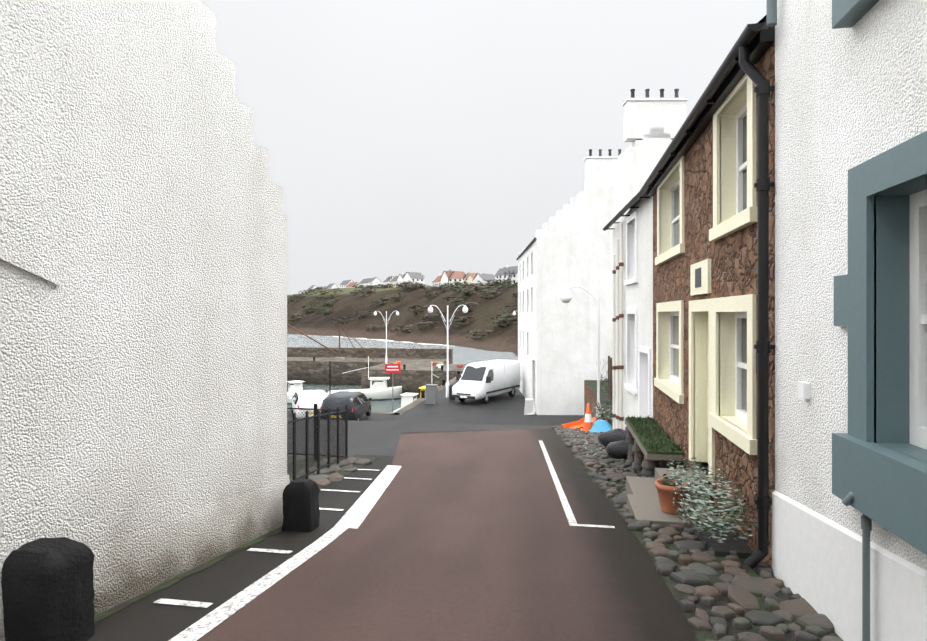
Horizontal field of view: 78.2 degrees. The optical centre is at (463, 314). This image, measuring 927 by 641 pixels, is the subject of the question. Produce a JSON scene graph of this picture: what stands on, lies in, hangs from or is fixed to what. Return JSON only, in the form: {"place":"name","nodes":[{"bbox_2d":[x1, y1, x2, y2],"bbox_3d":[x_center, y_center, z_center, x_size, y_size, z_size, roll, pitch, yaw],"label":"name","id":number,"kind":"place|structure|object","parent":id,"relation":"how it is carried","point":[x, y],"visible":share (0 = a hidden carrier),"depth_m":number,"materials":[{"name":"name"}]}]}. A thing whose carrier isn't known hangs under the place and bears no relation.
{"place":"outdoors","nodes":[
{"label":"outdoors","id":0,"kind":"place"},
{"bbox_2d":[287,286,517,356],"bbox_3d":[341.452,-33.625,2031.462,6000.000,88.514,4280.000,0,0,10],"label":"ground","id":1,"kind":"structure","parent":0,"point":[481,314],"depth_m":221.86,"materials":[{"name":"brown soil"}]},
{"bbox_2d":[0,0,289,640],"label":"building wall","id":2,"kind":"structure","parent":1,"relation":"on","point":[143,333],"depth_m":3.63,"materials":[{"name":"white paint"}]},
{"bbox_2d":[287,373,461,414],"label":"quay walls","id":3,"kind":"structure","parent":1,"relation":"on","point":[414,403],"depth_m":35.49,"materials":[{"name":"grey concrete"}]},
{"bbox_2d":[313,357,459,397],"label":"mooring bollards","id":4,"kind":"object","parent":3,"relation":"on","point":[423,391],"visible":0.58,"depth_m":49.22,"materials":[{"name":"black metal"}]},
{"bbox_2d":[287,347,466,397],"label":"harbour pier","id":5,"kind":"structure","parent":1,"relation":"on","point":[302,365],"depth_m":69.80,"materials":[{"name":"stone"}]},
{"bbox_2d":[287,321,373,359],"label":"crane","id":6,"kind":"object","parent":5,"relation":"on","point":[339,358],"visible":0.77,"depth_m":71.94,"materials":[{"name":"black metal"}]},
{"bbox_2d":[374,311,398,363],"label":"street lamp","id":7,"kind":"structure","parent":5,"relation":"on","point":[375,313],"depth_m":65.78,"materials":[{"name":"white metal"}]},
{"bbox_2d":[287,278,517,340],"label":"headland scrub","id":8,"kind":"object","parent":1,"relation":"on","point":[465,288],"visible":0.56,"depth_m":233.43,"materials":[{"name":"green plant"}]},
{"bbox_2d":[307,265,517,289],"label":"houses","id":9,"kind":"structure","parent":1,"relation":"on","point":[442,279],"depth_m":304.82,"materials":[{"name":"beige"}]},
{"bbox_2d":[388,270,514,282],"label":"roofs","id":10,"kind":"structure","parent":1,"relation":"on","point":[466,279],"depth_m":267.22,"materials":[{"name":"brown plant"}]},
{"bbox_2d":[584,380,612,426],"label":"garden retaining wall","id":11,"kind":"structure","parent":1,"relation":"on","point":[590,391],"depth_m":26.40,"materials":[{"name":"grey stone"}]},
{"bbox_2d":[596,360,612,404],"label":"bare garden bushes","id":12,"kind":"object","parent":11,"relation":"on","point":[606,381],"visible":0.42,"depth_m":22.03,"materials":[{"name":"plant"}]},
{"bbox_2d":[608,356,611,402],"bbox_3d":[5.906,2.582,22.997,0.080,1.800,1.140,0,0,10],"label":"garden trellis","id":13,"kind":"object","parent":11,"relation":"on","point":[609,369],"visible":0.67,"depth_m":23.01,"materials":[{"name":"brown wood"}]},
{"bbox_2d":[518,89,687,414],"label":"house","id":14,"kind":"structure","parent":1,"relation":"on","point":[571,245],"depth_m":32.00,"materials":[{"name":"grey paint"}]},
{"bbox_2d":[516,237,535,259],"bbox_3d":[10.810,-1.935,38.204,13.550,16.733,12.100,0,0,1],"label":"house roof","id":15,"kind":"structure","parent":14,"relation":"on","point":[527,247],"depth_m":36.50,"materials":[{"name":"stone"}]},
{"bbox_2d":[772,0,926,640],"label":"white house","id":16,"kind":"structure","parent":1,"relation":"on","point":[846,99],"depth_m":3.28,"materials":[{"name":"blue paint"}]},
{"bbox_2d":[766,0,776,26],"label":"grey downpipe","id":17,"kind":"object","parent":16,"relation":"attached to","point":[771,13],"visible":1,"depth_m":4.05,"materials":[{"name":"grey"}]},
{"bbox_2d":[798,382,809,398],"bbox_3d":[2.179,0.482,3.652,0.040,0.100,0.090,0,0,10],"label":"junction box","id":18,"kind":"object","parent":16,"relation":"attached to","point":[803,390],"visible":1,"depth_m":3.61,"materials":[{"name":"white paint"}]},
{"bbox_2d":[842,492,871,640],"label":"drainpipe","id":19,"kind":"object","parent":16,"relation":"attached to","point":[866,522],"visible":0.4,"depth_m":2.82,"materials":[{"name":"grey"}]},
{"bbox_2d":[832,0,926,554],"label":"window frame","id":20,"kind":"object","parent":16,"relation":"attached to","point":[886,486],"depth_m":2.82,"materials":[{"name":"blue paint"}]},
{"bbox_2d":[287,334,517,412],"bbox_3d":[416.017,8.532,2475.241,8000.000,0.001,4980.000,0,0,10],"label":"sea water","id":21,"kind":"structure","parent":0,"point":[463,355],"depth_m":145.02,"materials":[{"name":"grey liquid"}]},
{"bbox_2d":[287,380,303,403],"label":"boat","id":22,"kind":"object","parent":21,"relation":"on","point":[294,386],"visible":0.23,"depth_m":54.65,"materials":[{"name":"grey"}]},
{"bbox_2d":[327,356,401,400],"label":"fishing boat","id":23,"kind":"object","parent":21,"relation":"on","point":[379,390],"visible":0.6,"depth_m":56.98,"materials":[{"name":"grey"}]},
{"bbox_2d":[391,393,417,412],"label":"boat","id":24,"kind":"object","parent":21,"relation":"in","point":[407,398],"visible":0.12,"depth_m":45.81,"materials":[{"name":"grey"}]},
{"bbox_2d":[419,363,438,396],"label":"fishing boat","id":25,"kind":"object","parent":21,"relation":"on","point":[423,388],"visible":0.1,"depth_m":50.08,"materials":[{"name":"yellow"}]},
{"bbox_2d":[287,380,583,463],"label":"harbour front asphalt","id":26,"kind":"structure","parent":0,"point":[376,434],"depth_m":29.44,"materials":[{"name":"grey asphalt"}]},
{"bbox_2d":[289,390,327,418],"bbox_3d":[-8.353,4.809,31.071,2.100,1.482,4.230,0,0,-20],"label":"white hatchback","id":27,"kind":"object","parent":26,"relation":"on","point":[306,399],"visible":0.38,"depth_m":29.25,"materials":[{"name":"white metal"}]},
{"bbox_2d":[329,361,330,394],"bbox_3d":[-7.546,4.091,32.254,0.097,2.985,0.097,0,0,32],"label":"mast","id":28,"kind":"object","parent":26,"relation":"on","point":[329,377],"depth_m":32.23,"materials":[{"name":"black metal"}]},
{"bbox_2d":[320,392,371,420],"bbox_3d":[-6.077,4.739,29.774,2.207,1.482,4.320,0,0,10],"label":"car","id":29,"kind":"object","parent":26,"relation":"on","point":[359,404],"visible":0.75,"depth_m":28.05,"materials":[{"name":"grey metal"}]},
{"bbox_2d":[385,363,399,416],"bbox_3d":[-3.870,4.101,31.220,0.850,2.950,0.078,0,0,2],"label":"red harbour sign on pole","id":30,"kind":"object","parent":26,"relation":"on","point":[392,368],"visible":0.9,"depth_m":31.19,"materials":[{"name":"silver metal"}]},
{"bbox_2d":[391,361,462,368],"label":"fish boxes and creels","id":31,"kind":"object","parent":26,"relation":"on","point":[436,365],"visible":0.21,"depth_m":63.45,"materials":[{"name":"yellow"}]},
{"bbox_2d":[425,384,437,403],"bbox_3d":[-2.041,5.059,36.500,0.710,1.200,0.660,0,0,10],"label":"utility cabinet","id":32,"kind":"object","parent":26,"relation":"on","point":[431,393],"visible":0.89,"depth_m":36.22,"materials":[{"name":"silver metal"}]},
{"bbox_2d":[196,428,698,640],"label":"road","id":33,"kind":"structure","parent":26,"relation":"on","point":[473,535],"depth_m":4.23,"materials":[{"name":"brown asphalt"}]},
{"bbox_2d":[153,441,614,640],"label":"road markings","id":34,"kind":"object","parent":33,"relation":"on","point":[357,512],"visible":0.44,"depth_m":4.51,"materials":[{"name":"paint"}]},
{"bbox_2d":[428,305,467,396],"bbox_3d":[-1.092,2.485,39.282,2.991,6.369,0.391,0,0,22],"label":"street lamp","id":35,"kind":"object","parent":26,"relation":"on","point":[464,309],"visible":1,"depth_m":39.22,"materials":[{"name":"white metal"}]},
{"bbox_2d":[449,384,454,399],"bbox_3d":[-0.765,5.165,38.213,0.480,1.000,0.480,0,0,10],"label":"black litter bin","id":36,"kind":"object","parent":26,"relation":"on","point":[450,393],"visible":0.52,"depth_m":38.04,"materials":[{"name":"grey plastic"}]},
{"bbox_2d":[452,359,519,403],"bbox_3d":[1.612,4.383,38.510,2.560,2.551,5.978,0,0,33],"label":"white panel van","id":37,"kind":"object","parent":26,"relation":"on","point":[483,381],"visible":1,"depth_m":37.24,"materials":[{"name":"white metal"}]},
{"bbox_2d":[524,398,534,414],"bbox_3d":[3.709,5.166,32.097,0.638,0.880,0.425,0,0,-15],"label":"aboard sign","id":38,"kind":"object","parent":26,"relation":"on","point":[529,407],"visible":0.96,"depth_m":31.99,"materials":[{"name":"white paint"}]},
{"bbox_2d":[561,285,600,418],"bbox_3d":[4.243,1.544,20.640,1.440,5.250,0.400,0,0,10],"label":"street lamp","id":39,"kind":"object","parent":26,"relation":"on","point":[566,296],"visible":0.9,"depth_m":20.61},
{"bbox_2d":[613,194,652,429],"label":"white house","id":40,"kind":"structure","parent":26,"relation":"on","point":[639,295],"depth_m":10.73,"materials":[{"name":"white paint"}]},
{"bbox_2d":[612,211,623,428],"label":"white rusty pipes","id":41,"kind":"object","parent":40,"relation":"attached to","point":[619,366],"visible":0.88,"depth_m":12.58,"materials":[{"name":"white metal"}]},
{"bbox_2d":[624,210,650,417],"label":"window frames","id":42,"kind":"structure","parent":40,"relation":"attached to","point":[638,350],"depth_m":10.91,"materials":[{"name":"white paint"}]},
{"bbox_2d":[87,427,840,640],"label":"street verge strips","id":43,"kind":"object","parent":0,"point":[218,581],"visible":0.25,"depth_m":3.85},
{"bbox_2d":[1,537,94,640],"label":"stone bollard","id":44,"kind":"object","parent":43,"relation":"on","point":[47,586],"visible":0.98,"depth_m":2.83,"materials":[{"name":"black stone"}]},
{"bbox_2d":[282,478,319,531],"bbox_3d":[-1.476,1.743,5.193,0.279,0.491,0.233,0,0,10],"label":"stone bollard","id":45,"kind":"object","parent":43,"relation":"on","point":[301,512],"visible":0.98,"depth_m":5.10,"materials":[{"name":"black stone"}]},
{"bbox_2d":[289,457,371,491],"bbox_3d":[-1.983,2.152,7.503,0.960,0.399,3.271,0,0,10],"label":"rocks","id":46,"kind":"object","parent":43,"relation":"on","point":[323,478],"visible":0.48,"depth_m":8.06,"materials":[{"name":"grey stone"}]},
{"bbox_2d":[287,456,376,488],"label":"cobblestones","id":47,"kind":"structure","parent":43,"relation":"on","point":[343,473],"depth_m":8.61,"materials":[{"name":"grey stone"}]},
{"bbox_2d":[287,404,347,481],"bbox_3d":[-2.060,1.769,8.060,0.977,1.212,2.825,0,0,-16],"label":"railing","id":48,"kind":"object","parent":47,"relation":"on","point":[317,441],"visible":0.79,"depth_m":7.90,"materials":[{"name":"black metal"}]},
{"bbox_2d":[589,420,612,432],"bbox_3d":[3.528,2.842,14.575,0.750,0.333,0.600,0,0,10],"label":"blue tarp bundle","id":49,"kind":"object","parent":43,"relation":"on","point":[599,426],"visible":0.67,"depth_m":14.42,"materials":[{"name":"blue plastic"}]},
{"bbox_2d":[569,430,720,527],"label":"door steps and flags","id":50,"kind":"structure","parent":43,"relation":"on","point":[643,502],"depth_m":6.01,"materials":[{"name":"stone"}]},
{"bbox_2d":[655,474,686,513],"bbox_3d":[2.094,1.791,5.740,0.320,0.352,0.312,0,0,10],"label":"terracotta pot plant","id":51,"kind":"object","parent":50,"relation":"on","point":[665,489],"visible":0.85,"depth_m":5.65,"materials":[{"name":"orange ceramic"}]},
{"bbox_2d":[549,425,842,640],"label":"cobble stones","id":52,"kind":"object","parent":43,"relation":"on","point":[740,588],"visible":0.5,"depth_m":3.95,"materials":[{"name":"grey stone"}]},
{"bbox_2d":[562,415,597,428],"bbox_3d":[3.233,2.921,15.537,0.540,0.280,1.200,0,0,43],"label":"barrier","id":53,"kind":"object","parent":52,"relation":"on","point":[579,424],"visible":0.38,"depth_m":15.64,"materials":[{"name":"orange plastic"}]},
{"bbox_2d":[581,403,592,431],"bbox_3d":[3.202,2.624,14.629,0.380,0.725,0.380,0,0,10],"label":"traffic cone","id":54,"kind":"object","parent":52,"relation":"on","point":[588,423],"visible":0.88,"depth_m":14.56,"materials":[{"name":"orange plastic"}]},
{"bbox_2d":[598,428,626,446],"bbox_3d":[3.049,2.446,11.311,0.790,0.389,0.640,0,0,36],"label":"boulder","id":55,"kind":"object","parent":52,"relation":"on","point":[605,438],"visible":0.48,"depth_m":11.17,"materials":[{"name":"grey stone"}]},
{"bbox_2d":[606,440,628,459],"bbox_3d":[2.810,2.324,9.876,0.677,0.318,0.568,0,0,10],"label":"boulder","id":56,"kind":"object","parent":52,"relation":"on","point":[618,449],"visible":0.52,"depth_m":9.73,"materials":[{"name":"grey stone"}]},
{"bbox_2d":[625,417,684,477],"bbox_3d":[2.729,2.088,8.396,0.509,0.724,2.450,0,0,10],"label":"turf topped stone bench","id":57,"kind":"object","parent":52,"relation":"on","point":[642,459],"visible":0.71,"depth_m":7.78,"materials":[{"name":"grey stone"}]},
{"bbox_2d":[695,521,752,557],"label":"stone slab","id":58,"kind":"structure","parent":43,"relation":"on","point":[742,547],"depth_m":4.75,"materials":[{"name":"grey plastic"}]},
{"bbox_2d":[666,457,756,542],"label":"silver leaf plants","id":59,"kind":"object","parent":58,"relation":"on","point":[724,510],"visible":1,"depth_m":4.81,"materials":[{"name":"grey plant"}]},
{"bbox_2d":[199,0,765,294],"label":"sky","id":60,"kind":"structure","parent":0,"point":[429,138],"materials":[{"name":"white"}]},
{"bbox_2d":[591,376,612,427],"bbox_3d":[5.570,2.926,21.016,1.486,1.113,12.033,0,0,14],"label":"garden shrub foliage","id":61,"kind":"object","parent":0,"point":[607,414],"visible":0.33,"depth_m":16.28,"materials":[{"name":"plant"}]},
{"bbox_2d":[627,415,680,451],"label":"hedge plants","id":62,"kind":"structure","parent":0,"point":[647,427],"depth_m":8.21,"materials":[{"name":"green plant"}]},
{"bbox_2d":[653,26,774,565],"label":"stone cottage","id":63,"kind":"structure","parent":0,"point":[733,257],"depth_m":5.67,"materials":[{"name":"stone"}]},
{"bbox_2d":[628,15,774,213],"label":"cottage roof","id":64,"kind":"structure","parent":63,"relation":"on","point":[762,42],"depth_m":5.42,"materials":[{"name":"black"}]},
{"bbox_2d":[603,23,763,230],"bbox_3d":[2.911,-2.060,8.974,0.389,0.084,9.868,0,0,8],"label":"cast iron gutter","id":65,"kind":"object","parent":64,"relation":"attached to","point":[749,33],"visible":0.83,"depth_m":5.65,"materials":[{"name":"black metal"}]},
{"bbox_2d":[654,64,756,498],"bbox_3d":[2.914,-0.118,6.743,0.505,3.980,4.870,0,0,10],"label":"cottage window trim","id":66,"kind":"structure","parent":63,"relation":"attached to","point":[743,307],"depth_m":5.68,"materials":[{"name":"beige paint"}]},
{"bbox_2d":[739,45,774,568],"bbox_3d":[2.166,-0.081,4.266,0.252,3.935,0.161,0,0,53],"label":"drainpipe","id":67,"kind":"object","parent":63,"relation":"attached to","point":[763,88],"visible":1,"depth_m":4.20,"materials":[{"name":"black metal"}]}
]}

